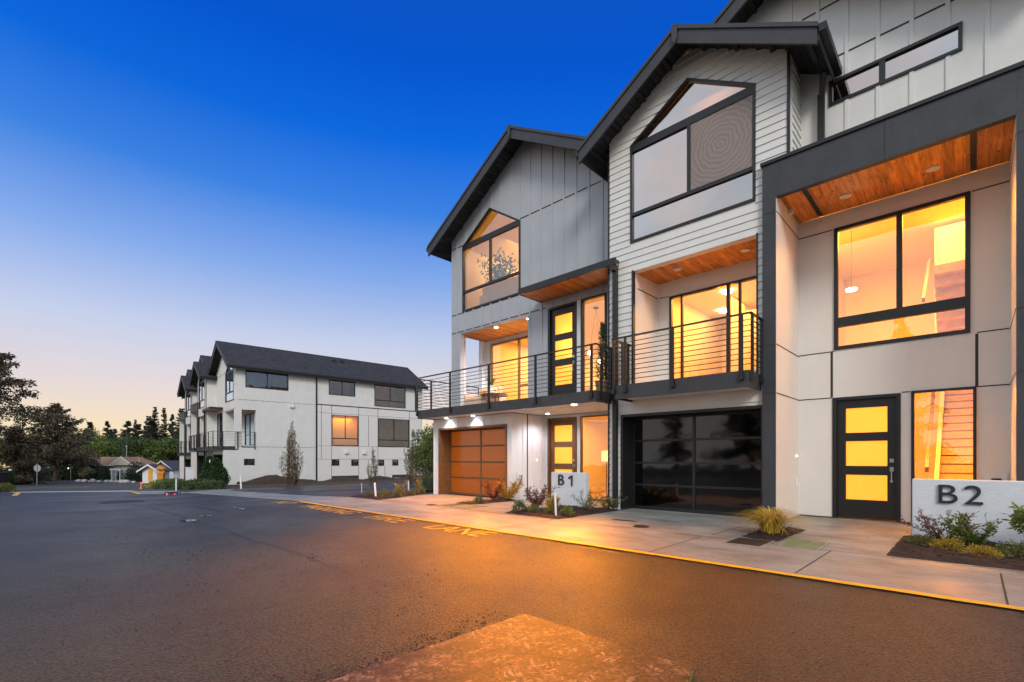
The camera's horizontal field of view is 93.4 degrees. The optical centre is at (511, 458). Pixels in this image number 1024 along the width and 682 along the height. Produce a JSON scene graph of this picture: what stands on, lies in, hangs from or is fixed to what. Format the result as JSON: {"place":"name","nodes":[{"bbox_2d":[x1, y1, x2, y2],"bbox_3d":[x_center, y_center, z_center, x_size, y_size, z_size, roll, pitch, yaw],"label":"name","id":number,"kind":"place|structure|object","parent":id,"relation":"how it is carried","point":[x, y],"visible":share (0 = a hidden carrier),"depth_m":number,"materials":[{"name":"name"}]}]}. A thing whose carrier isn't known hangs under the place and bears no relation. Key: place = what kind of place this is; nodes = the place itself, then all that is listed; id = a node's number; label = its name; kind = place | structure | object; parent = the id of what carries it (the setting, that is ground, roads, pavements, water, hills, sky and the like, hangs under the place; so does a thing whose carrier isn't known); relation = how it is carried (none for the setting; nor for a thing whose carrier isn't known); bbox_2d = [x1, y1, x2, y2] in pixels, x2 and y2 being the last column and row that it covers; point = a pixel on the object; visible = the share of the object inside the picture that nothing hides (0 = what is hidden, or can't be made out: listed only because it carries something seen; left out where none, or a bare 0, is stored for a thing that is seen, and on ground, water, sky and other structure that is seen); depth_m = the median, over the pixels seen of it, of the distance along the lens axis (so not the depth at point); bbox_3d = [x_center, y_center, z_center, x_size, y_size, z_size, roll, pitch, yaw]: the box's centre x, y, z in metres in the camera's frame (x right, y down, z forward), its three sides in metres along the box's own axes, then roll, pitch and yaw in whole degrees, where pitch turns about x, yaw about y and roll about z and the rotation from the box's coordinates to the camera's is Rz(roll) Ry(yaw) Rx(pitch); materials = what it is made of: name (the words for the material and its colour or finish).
{"place":"outdoors","nodes":[
{"label":"outdoors","id":0,"kind":"place"},
{"bbox_2d":[0,472,9,489],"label":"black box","id":1,"kind":"object","parent":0,"point":[4,477],"visible":0.67,"depth_m":31.71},
{"bbox_2d":[7,470,17,489],"bbox_3d":[-34.096,1.480,32.796,0.659,1.512,0.647,0,0,-19],"label":"arborvitae","id":2,"kind":"object","parent":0,"point":[12,479],"visible":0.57,"depth_m":32.79,"materials":[{"name":"green plant"}]},
{"bbox_2d":[1,405,44,476],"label":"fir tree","id":3,"kind":"object","parent":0,"point":[23,422],"visible":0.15,"depth_m":75.08,"materials":[{"name":"green plant"}]},
{"bbox_2d":[12,479,190,491],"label":"street","id":4,"kind":"structure","parent":0,"point":[65,485],"depth_m":42.63,"materials":[{"name":"asphalt"}]},
{"bbox_2d":[0,352,66,436],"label":"pine tree","id":5,"kind":"object","parent":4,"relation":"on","point":[12,382],"visible":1,"depth_m":52.20,"materials":[{"name":"green plant"}]},
{"bbox_2d":[5,403,100,481],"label":"broadleaf tree","id":6,"kind":"object","parent":4,"relation":"on","point":[56,453],"visible":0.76,"depth_m":71.05,"materials":[{"name":"green plant"}]},
{"bbox_2d":[77,466,95,477],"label":"bush","id":7,"kind":"object","parent":4,"relation":"on","point":[85,471],"visible":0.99,"depth_m":72.96,"materials":[{"name":"green plant"}]},
{"bbox_2d":[110,468,125,480],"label":"garden arbor","id":8,"kind":"object","parent":4,"relation":"on","point":[115,472],"visible":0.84,"depth_m":69.61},
{"bbox_2d":[185,467,193,480],"bbox_3d":[-23.608,1.350,35.349,0.560,1.400,0.460,0,0,44],"label":"utility box","id":9,"kind":"object","parent":4,"relation":"on","point":[189,473],"visible":0.82,"depth_m":35.18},
{"bbox_2d":[134,491,185,493],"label":"ramp","id":10,"kind":"structure","parent":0,"point":[151,492],"depth_m":23.74,"materials":[{"name":"concrete"}]},
{"bbox_2d":[155,465,166,479],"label":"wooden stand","id":11,"kind":"object","parent":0,"point":[161,473],"visible":0.69,"depth_m":43.97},
{"bbox_2d":[212,479,431,488],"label":"soil bank","id":12,"kind":"structure","parent":0,"point":[298,484],"depth_m":34.39,"materials":[{"name":"soil"}]},
{"bbox_2d":[198,455,217,486],"bbox_3d":[-20.589,0.862,32.815,1.446,2.155,1.325,0,0,44],"label":"arborvitae","id":13,"kind":"object","parent":12,"relation":"on","point":[205,468],"visible":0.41,"depth_m":32.55,"materials":[{"name":"green plant"}]},
{"bbox_2d":[210,457,230,486],"bbox_3d":[-19.559,0.910,32.400,1.369,2.004,1.240,0,0,44],"label":"arborvitae","id":14,"kind":"object","parent":12,"relation":"on","point":[219,471],"visible":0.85,"depth_m":32.25,"materials":[{"name":"green plant"}]},
{"bbox_2d":[278,420,302,484],"bbox_3d":[-14.990,-0.387,32.868,1.610,4.420,1.470,0,0,44],"label":"young tree","id":15,"kind":"object","parent":12,"relation":"on","point":[289,469],"visible":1,"depth_m":32.79,"materials":[{"name":"green plant"}]},
{"bbox_2d":[236,475,420,484],"bbox_3d":[-14.653,1.649,41.710,16.000,0.725,1.500,0,0,-42],"label":"soil heap","id":16,"kind":"object","parent":12,"relation":"on","point":[271,479],"visible":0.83,"depth_m":38.68,"materials":[{"name":"soil"}]},
{"bbox_2d":[230,481,432,496],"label":"driveway","id":17,"kind":"structure","parent":0,"point":[345,490],"depth_m":23.06,"materials":[{"name":"concrete"}]},
{"bbox_2d":[366,450,377,482],"bbox_3d":[-9.559,0.426,32.940,0.788,2.550,1.062,0,0,-11],"label":"young tree","id":18,"kind":"object","parent":17,"relation":"on","point":[373,477],"visible":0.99,"depth_m":33.00,"materials":[{"name":"green plant"}]},
{"bbox_2d":[0,0,729,467],"label":"sky","id":19,"kind":"structure","parent":0,"point":[178,178],"materials":[{"name":"blue"}]},
{"bbox_2d":[0,490,1023,681],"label":"road","id":20,"kind":"structure","parent":0,"point":[54,592],"depth_m":4.07,"materials":[{"name":"asphalt"}]},
{"bbox_2d":[100,500,143,503],"bbox_3d":[-12.281,1.373,15.224,1.100,0.014,1.100,0,0,44],"label":"manhole cover","id":21,"kind":"object","parent":20,"relation":"on","point":[121,501],"visible":0.95,"depth_m":15.30,"materials":[{"name":"black metal"}]},
{"bbox_2d":[423,525,494,535],"bbox_3d":[-0.897,1.214,8.157,1.420,0.001,0.480,0,0,44],"label":"painted word","id":22,"kind":"object","parent":20,"relation":"on","point":[465,531],"visible":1,"depth_m":8.11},
{"bbox_2d":[326,614,692,681],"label":"concrete slab","id":23,"kind":"object","parent":20,"relation":"on","point":[524,648],"visible":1,"depth_m":2.83,"materials":[{"name":"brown concrete"}]},
{"bbox_2d":[300,501,1023,609],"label":"kerb line","id":24,"kind":"object","parent":20,"relation":"on","point":[895,589],"visible":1,"depth_m":5.25,"materials":[{"name":"paint"}]},
{"bbox_2d":[46,470,991,568],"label":"ground","id":25,"kind":"structure","parent":0,"point":[427,491],"depth_m":20.71,"materials":[{"name":"soil"}]},
{"bbox_2d":[0,483,16,491],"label":"bush","id":26,"kind":"object","parent":25,"relation":"on","point":[3,488],"visible":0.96,"depth_m":30.99,"materials":[{"name":"green plant"}]},
{"bbox_2d":[0,425,57,484],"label":"pine tree","id":27,"kind":"object","parent":25,"relation":"on","point":[20,463],"visible":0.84,"depth_m":61.10,"materials":[{"name":"green plant"}]},
{"bbox_2d":[48,461,103,479],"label":"hedge","id":28,"kind":"object","parent":25,"relation":"on","point":[65,475],"visible":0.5,"depth_m":79.48,"materials":[{"name":"green plant"}]},
{"bbox_2d":[77,436,122,456],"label":"broadleaf tree","id":29,"kind":"object","parent":25,"relation":"on","point":[99,451],"visible":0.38,"depth_m":94.50,"materials":[{"name":"green plant"}]},
{"bbox_2d":[57,457,156,479],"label":"ranch house","id":30,"kind":"structure","parent":25,"relation":"on","point":[116,462],"depth_m":81.91,"materials":[{"name":"grey"}]},
{"bbox_2d":[94,432,139,456],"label":"broadleaf tree","id":31,"kind":"object","parent":25,"relation":"on","point":[125,438],"visible":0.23,"depth_m":99.06,"materials":[{"name":"green plant"}]},
{"bbox_2d":[118,421,134,436],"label":"fir tree","id":32,"kind":"object","parent":25,"relation":"on","point":[128,430],"visible":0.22,"depth_m":109.71,"materials":[{"name":"green plant"}]},
{"bbox_2d":[122,462,145,481],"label":"bush","id":33,"kind":"object","parent":25,"relation":"on","point":[132,474],"visible":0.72,"depth_m":69.14,"materials":[{"name":"green plant"}]},
{"bbox_2d":[111,436,162,461],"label":"broadleaf tree","id":34,"kind":"object","parent":25,"relation":"on","point":[134,443],"visible":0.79,"depth_m":94.11,"materials":[{"name":"green plant"}]},
{"bbox_2d":[144,419,161,446],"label":"fir tree","id":35,"kind":"object","parent":25,"relation":"on","point":[152,432],"visible":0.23,"depth_m":121.70,"materials":[{"name":"green plant"}]},
{"bbox_2d":[148,407,160,438],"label":"fir tree","id":36,"kind":"object","parent":25,"relation":"on","point":[154,416],"visible":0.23,"depth_m":129.83,"materials":[{"name":"green plant"}]},
{"bbox_2d":[131,438,178,462],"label":"broadleaf tree","id":37,"kind":"object","parent":25,"relation":"on","point":[154,453],"visible":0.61,"depth_m":96.13,"materials":[{"name":"green plant"}]},
{"bbox_2d":[136,464,173,482],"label":"garden shed","id":38,"kind":"structure","parent":25,"relation":"on","point":[148,471],"depth_m":58.64,"materials":[{"name":"white"}]},
{"bbox_2d":[158,407,169,439],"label":"fir tree","id":39,"kind":"object","parent":25,"relation":"on","point":[164,425],"visible":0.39,"depth_m":129.83,"materials":[{"name":"green plant"}]},
{"bbox_2d":[156,434,178,459],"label":"broadleaf tree","id":40,"kind":"object","parent":25,"relation":"on","point":[174,456],"visible":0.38,"depth_m":99.82,"materials":[{"name":"green plant"}]},
{"bbox_2d":[157,460,178,478],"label":"garage building","id":41,"kind":"structure","parent":25,"relation":"on","point":[173,465],"depth_m":74.82,"materials":[{"name":"paint"}]},
{"bbox_2d":[166,414,175,438],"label":"fir tree","id":42,"kind":"object","parent":25,"relation":"on","point":[170,427],"visible":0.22,"depth_m":129.76,"materials":[{"name":"green plant"}]},
{"bbox_2d":[177,369,198,481],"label":"townhouse","id":43,"kind":"structure","parent":25,"relation":"on","point":[186,392],"depth_m":49.48,"materials":[{"name":"white paint"}]},
{"bbox_2d":[186,391,190,417],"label":"window","id":44,"kind":"structure","parent":43,"relation":"in","point":[188,394],"depth_m":48.49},
{"bbox_2d":[151,478,226,489],"bbox_3d":[-19.904,1.577,29.517,7.406,0.894,2.052,0,0,35],"label":"groundcover","id":45,"kind":"object","parent":25,"relation":"on","point":[194,483],"visible":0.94,"depth_m":28.53,"materials":[{"name":"green plant"}]},
{"bbox_2d":[188,355,352,478],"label":"townhouse","id":46,"kind":"structure","parent":25,"relation":"on","point":[202,380],"depth_m":42.96,"materials":[{"name":"white paint"}]},
{"bbox_2d":[199,379,204,408],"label":"window","id":47,"kind":"structure","parent":46,"relation":"in","point":[202,381],"depth_m":43.13,"materials":[{"name":"glass"}]},
{"bbox_2d":[196,341,427,484],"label":"townhouse","id":48,"kind":"structure","parent":25,"relation":"on","point":[342,428],"depth_m":41.17,"materials":[{"name":"white paint"}]},
{"bbox_2d":[217,413,219,445],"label":"window","id":49,"kind":"structure","parent":48,"relation":"in","point":[218,415],"depth_m":41.59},
{"bbox_2d":[225,368,233,402],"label":"window","id":50,"kind":"structure","parent":48,"relation":"in","point":[229,375],"depth_m":38.47,"materials":[{"name":"glass"}]},
{"bbox_2d":[245,412,253,444],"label":"window","id":51,"kind":"structure","parent":48,"relation":"in","point":[249,418],"depth_m":39.39,"materials":[{"name":"glass"}]},
{"bbox_2d":[245,369,287,390],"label":"window","id":52,"kind":"structure","parent":48,"relation":"in","point":[245,369],"depth_m":38.53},
{"bbox_2d":[332,415,357,445],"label":"window","id":53,"kind":"structure","parent":48,"relation":"in","point":[332,415],"depth_m":42.70,"materials":[{"name":"glass"}]},
{"bbox_2d":[374,384,405,407],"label":"window","id":54,"kind":"structure","parent":48,"relation":"in","point":[374,384],"depth_m":45.72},
{"bbox_2d":[378,418,408,446],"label":"window","id":55,"kind":"structure","parent":48,"relation":"in","point":[378,418],"depth_m":45.87,"materials":[{"name":"glass"}]},
{"bbox_2d":[350,490,426,499],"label":"mulch","id":56,"kind":"object","parent":25,"relation":"on","point":[371,496],"visible":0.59,"depth_m":15.11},
{"bbox_2d":[418,472,432,490],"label":"shrub","id":57,"kind":"object","parent":56,"relation":"on","point":[425,483],"visible":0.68,"depth_m":17.57,"materials":[{"name":"green plant"}]},
{"bbox_2d":[404,429,423,481],"bbox_3d":[-6.689,-0.170,32.796,1.177,3.615,1.176,0,0,44],"label":"young tree","id":58,"kind":"object","parent":25,"relation":"on","point":[411,457],"visible":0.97,"depth_m":32.75,"materials":[{"name":"green plant"}]},
{"bbox_2d":[403,424,432,480],"bbox_3d":[-6.507,-0.415,36.589,3.908,4.512,3.881,0,0,44],"label":"broadleaf tree","id":59,"kind":"object","parent":25,"relation":"on","point":[421,443],"visible":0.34,"depth_m":36.57,"materials":[{"name":"green plant"}]},
{"bbox_2d":[412,429,432,481],"bbox_3d":[-5.817,-0.141,33.089,2.141,3.689,2.015,0,0,23],"label":"broadleaf tree","id":60,"kind":"object","parent":25,"relation":"on","point":[427,458],"visible":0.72,"depth_m":32.83,"materials":[{"name":"green plant"}]},
{"bbox_2d":[186,489,1023,606],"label":"sidewalk","id":61,"kind":"structure","parent":0,"point":[967,582],"depth_m":6.16,"materials":[{"name":"concrete"}]},
{"bbox_2d":[721,537,775,547],"bbox_3d":[3.414,1.206,6.963,0.530,0.017,0.650,0,0,44],"label":"utility cover","id":62,"kind":"object","parent":61,"relation":"on","point":[750,542],"visible":1,"depth_m":6.88,"materials":[{"name":"concrete"}]},
{"bbox_2d":[381,494,1023,571],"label":"apron","id":63,"kind":"object","parent":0,"point":[858,530],"visible":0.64,"depth_m":8.86,"materials":[{"name":"concrete"}]},
{"bbox_2d":[457,498,514,504],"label":"mulch","id":64,"kind":"object","parent":63,"relation":"on","point":[491,500],"visible":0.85,"depth_m":13.20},
{"bbox_2d":[477,479,504,499],"bbox_3d":[-0.567,0.886,13.713,1.033,0.616,0.800,0,0,44],"label":"barberry","id":65,"kind":"object","parent":64,"relation":"on","point":[490,493],"visible":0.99,"depth_m":13.58,"materials":[{"name":"plant"}]},
{"bbox_2d":[498,479,524,498],"bbox_3d":[-0.042,0.869,13.733,0.884,0.650,0.695,0,0,11],"label":"nandina","id":66,"kind":"object","parent":64,"relation":"on","point":[514,487],"visible":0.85,"depth_m":13.66,"materials":[{"name":"yellow"}]},
{"bbox_2d":[415,124,650,507],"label":"townhouse","id":67,"kind":"structure","parent":63,"relation":"on","point":[534,201],"depth_m":14.58,"materials":[{"name":"grey wood"}]},
{"bbox_2d":[450,428,504,497],"bbox_3d":[-0.994,0.137,15.494,3.086,2.150,0.056,0,0,44],"label":"garage door","id":68,"kind":"structure","parent":67,"relation":"in","point":[476,455],"depth_m":15.64,"materials":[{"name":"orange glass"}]},
{"bbox_2d":[464,386,505,404],"bbox_3d":[-0.966,-2.131,16.918,1.200,0.770,1.000,0,0,44],"label":"sofa","id":69,"kind":"object","parent":67,"relation":"on","point":[477,401],"visible":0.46,"depth_m":16.72,"materials":[{"name":"fabric"}]},
{"bbox_2d":[462,208,520,311],"bbox_3d":[-0.707,-6.590,15.722,2.710,3.120,0.090,0,0,44],"label":"window","id":70,"kind":"structure","parent":67,"relation":"in","point":[467,245],"depth_m":15.69,"materials":[{"name":"clear glass"}]},
{"bbox_2d":[477,247,517,284],"bbox_3d":[-0.370,-6.106,17.163,2.022,2.433,2.077,0,0,29],"label":"potted plant","id":71,"kind":"object","parent":67,"relation":"on","point":[502,272],"visible":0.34,"depth_m":16.91,"materials":[{"name":"green plant"}]},
{"bbox_2d":[479,275,518,304],"bbox_3d":[-0.048,-5.345,15.997,2.000,0.770,1.000,0,0,44],"label":"sofa","id":72,"kind":"object","parent":67,"relation":"on","point":[504,288],"visible":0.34,"depth_m":15.62,"materials":[{"name":"fabric"}]},
{"bbox_2d":[490,336,527,398],"bbox_3d":[0.285,-2.940,16.779,2.900,2.480,0.090,0,0,44],"label":"window","id":73,"kind":"structure","parent":67,"relation":"in","point":[517,339],"depth_m":16.81,"materials":[{"name":"black metal"}]},
{"bbox_2d":[551,305,573,394],"bbox_3d":[1.453,-2.988,13.698,0.882,2.576,0.095,0,0,44],"label":"door","id":74,"kind":"structure","parent":67,"relation":"in","point":[562,319],"depth_m":13.74,"materials":[{"name":"brown"}]},
{"bbox_2d":[551,419,574,471],"bbox_3d":[1.549,0.012,14.672,0.972,2.356,0.095,0,0,44],"label":"door","id":75,"kind":"structure","parent":67,"relation":"in","point":[562,431],"depth_m":14.68,"materials":[{"name":"brown"}]},
{"bbox_2d":[580,414,607,500],"bbox_3d":[2.400,-0.014,13.812,1.036,2.428,0.090,0,0,44],"label":"window","id":76,"kind":"structure","parent":67,"relation":"in","point":[581,417],"depth_m":14.13,"materials":[{"name":"black metal"}]},
{"bbox_2d":[581,292,606,391],"bbox_3d":[2.203,-3.000,12.934,0.810,2.680,0.090,0,0,44],"label":"window","id":77,"kind":"structure","parent":67,"relation":"in","point":[603,294],"depth_m":13.14,"materials":[{"name":"black metal"}]},
{"bbox_2d":[594,321,607,391],"bbox_3d":[2.288,-2.545,12.133,0.481,1.810,0.449,0,0,44],"label":"potted plant","id":78,"kind":"object","parent":67,"relation":"on","point":[602,336],"visible":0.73,"depth_m":12.10,"materials":[{"name":"green plant"}]},
{"bbox_2d":[601,451,607,497],"bbox_3d":[2.873,0.480,14.695,0.240,1.420,0.240,0,0,44],"label":"floor lamp","id":79,"kind":"object","parent":67,"relation":"in","point":[604,456],"visible":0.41,"depth_m":14.67,"materials":[{"name":"beige"}]},
{"bbox_2d":[505,505,617,518],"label":"mulch","id":80,"kind":"object","parent":63,"relation":"on","point":[580,511],"visible":0.67,"depth_m":10.54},
{"bbox_2d":[511,499,527,511],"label":"shrub","id":81,"kind":"object","parent":80,"relation":"on","point":[519,504],"visible":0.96,"depth_m":10.67,"materials":[{"name":"green plant"}]},
{"bbox_2d":[523,484,559,506],"bbox_3d":[0.635,0.901,11.510,0.961,0.586,0.664,0,0,-30],"label":"barberry","id":82,"kind":"object","parent":80,"relation":"on","point":[537,501],"visible":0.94,"depth_m":11.48,"materials":[{"name":"plant"}]},
{"bbox_2d":[543,490,560,509],"bbox_3d":[0.916,0.947,10.694,0.373,0.506,0.619,0,0,21],"label":"nandina","id":83,"kind":"object","parent":80,"relation":"on","point":[551,502],"visible":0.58,"depth_m":10.58,"materials":[{"name":"yellow"}]},
{"bbox_2d":[570,488,603,509],"bbox_3d":[1.743,0.925,10.755,0.672,0.538,0.695,0,0,-35],"label":"shrub","id":84,"kind":"object","parent":80,"relation":"on","point":[591,503],"visible":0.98,"depth_m":10.76,"materials":[{"name":"green plant"}]},
{"bbox_2d":[604,491,627,508],"bbox_3d":[2.384,0.960,11.248,0.552,0.467,0.633,0,0,44],"label":"shrub","id":85,"kind":"object","parent":80,"relation":"on","point":[616,502],"visible":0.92,"depth_m":11.24,"materials":[{"name":"green plant"}]},
{"bbox_2d":[551,472,588,506],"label":"sign wall","id":86,"kind":"structure","parent":63,"relation":"on","point":[570,483],"depth_m":11.97,"materials":[{"name":"white"}]},
{"bbox_2d":[743,525,804,540],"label":"mulch","id":87,"kind":"object","parent":63,"relation":"on","point":[761,535],"visible":0.62,"depth_m":7.48,"materials":[{"name":"soil"}]},
{"bbox_2d":[706,506,824,535],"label":"ornamental grass","id":88,"kind":"object","parent":87,"relation":"on","point":[770,522],"depth_m":7.53,"materials":[{"name":"plant"}]},
{"bbox_2d":[575,0,1023,522],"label":"townhouse","id":89,"kind":"structure","parent":63,"relation":"on","point":[762,160],"depth_m":9.58,"materials":[{"name":"white wood"}]},
{"bbox_2d":[630,78,755,243],"bbox_3d":[3.783,-6.595,10.383,2.740,3.130,0.090,0,0,44],"label":"window","id":90,"kind":"structure","parent":89,"relation":"in","point":[662,199],"depth_m":10.50,"materials":[{"name":"clear glass"}]},
{"bbox_2d":[633,410,760,517],"bbox_3d":[4.045,0.122,10.723,3.026,2.180,0.056,0,0,44],"label":"garage door","id":91,"kind":"structure","parent":89,"relation":"in","point":[697,463],"depth_m":10.64,"materials":[{"name":"black glass"}]},
{"bbox_2d":[669,276,755,378],"bbox_3d":[4.753,-2.830,11.115,2.350,2.300,0.090,0,0,44],"label":"sliding door","id":92,"kind":"structure","parent":89,"relation":"in","point":[728,285],"depth_m":10.95,"materials":[{"name":"clear glass"}]},
{"bbox_2d":[846,231,856,291],"bbox_3d":[7.562,-4.400,10.758,0.220,1.340,0.220,0,0,44],"label":"ceiling lamp","id":93,"kind":"object","parent":89,"relation":"hanging from","point":[851,289],"visible":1,"depth_m":10.75,"materials":[{"name":"beige"}]},
{"bbox_2d":[837,397,895,519],"bbox_3d":[6.958,0.007,9.491,0.952,2.346,0.095,0,0,44],"label":"door","id":94,"kind":"structure","parent":89,"relation":"in","point":[866,428],"depth_m":9.49,"materials":[{"name":"black"}]},
{"bbox_2d":[829,20,962,106],"bbox_3d":[6.766,-6.965,8.619,1.870,0.470,0.090,0,0,44],"label":"transom window","id":95,"kind":"structure","parent":89,"relation":"in","point":[948,41],"depth_m":8.54,"materials":[{"name":"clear glass"}]},
{"bbox_2d":[834,191,969,349],"bbox_3d":[7.286,-3.425,9.133,2.010,2.470,0.090,0,0,44],"label":"window","id":96,"kind":"structure","parent":89,"relation":"in","point":[900,311],"depth_m":9.07,"materials":[{"name":"clear glass"}]},
{"bbox_2d":[911,386,976,520],"bbox_3d":[7.752,-0.029,8.686,0.876,2.438,0.090,0,0,44],"label":"window","id":97,"kind":"structure","parent":89,"relation":"in","point":[974,388],"depth_m":8.67,"materials":[{"name":"black metal"}]},
{"bbox_2d":[777,539,829,549],"bbox_3d":[4.101,1.206,6.790,0.500,0.017,0.710,0,0,44],"label":"utility cover","id":98,"kind":"object","parent":63,"relation":"on","point":[804,544],"visible":1,"depth_m":6.72,"materials":[{"name":"concrete"}]},
{"bbox_2d":[887,531,1023,570],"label":"mulch","id":99,"kind":"object","parent":63,"relation":"on","point":[906,549],"visible":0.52,"depth_m":5.90,"materials":[{"name":"soil"}]},
{"bbox_2d":[902,533,937,544],"bbox_3d":[5.675,1.118,6.688,0.401,0.183,0.410,0,0,23],"label":"shrub","id":100,"kind":"object","parent":99,"relation":"on","point":[924,538],"visible":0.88,"depth_m":6.66,"materials":[{"name":"green plant"}]},
{"bbox_2d":[923,535,969,551],"bbox_3d":[5.682,1.100,6.307,0.448,0.218,0.461,0,0,-5],"label":"shrub","id":101,"kind":"object","parent":99,"relation":"on","point":[952,540],"visible":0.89,"depth_m":6.29,"materials":[{"name":"yellow plant"}]},
{"bbox_2d":[896,508,998,540],"bbox_3d":[6.032,0.948,6.757,0.665,0.493,1.022,0,0,-36],"label":"barberry","id":102,"kind":"object","parent":99,"relation":"on","point":[933,528],"visible":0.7,"depth_m":6.74,"materials":[{"name":"brown"}]},
{"bbox_2d":[912,479,1023,544],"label":"sign wall","id":103,"kind":"structure","parent":99,"relation":"on","point":[991,499],"depth_m":6.93,"materials":[{"name":"white"}]},
{"bbox_2d":[937,510,1002,545],"bbox_3d":[6.138,0.939,6.481,0.637,0.552,0.593,0,0,44],"label":"nandina","id":104,"kind":"object","parent":99,"relation":"on","point":[969,537],"visible":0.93,"depth_m":6.42,"materials":[{"name":"green"}]},
{"bbox_2d":[957,543,1003,557],"bbox_3d":[5.722,1.121,5.875,0.431,0.186,0.432,0,0,-7],"label":"shrub","id":105,"kind":"object","parent":99,"relation":"on","point":[974,550],"visible":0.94,"depth_m":5.85,"materials":[{"name":"yellow plant"}]},
{"bbox_2d":[995,538,1023,559],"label":"shrub","id":106,"kind":"object","parent":99,"relation":"on","point":[1010,547],"visible":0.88,"depth_m":5.80,"materials":[{"name":"green plant"}]},
{"bbox_2d":[1001,501,1023,533],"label":"nandina","id":107,"kind":"object","parent":99,"relation":"on","point":[1018,519],"visible":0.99,"depth_m":5.83,"materials":[{"name":"green"}]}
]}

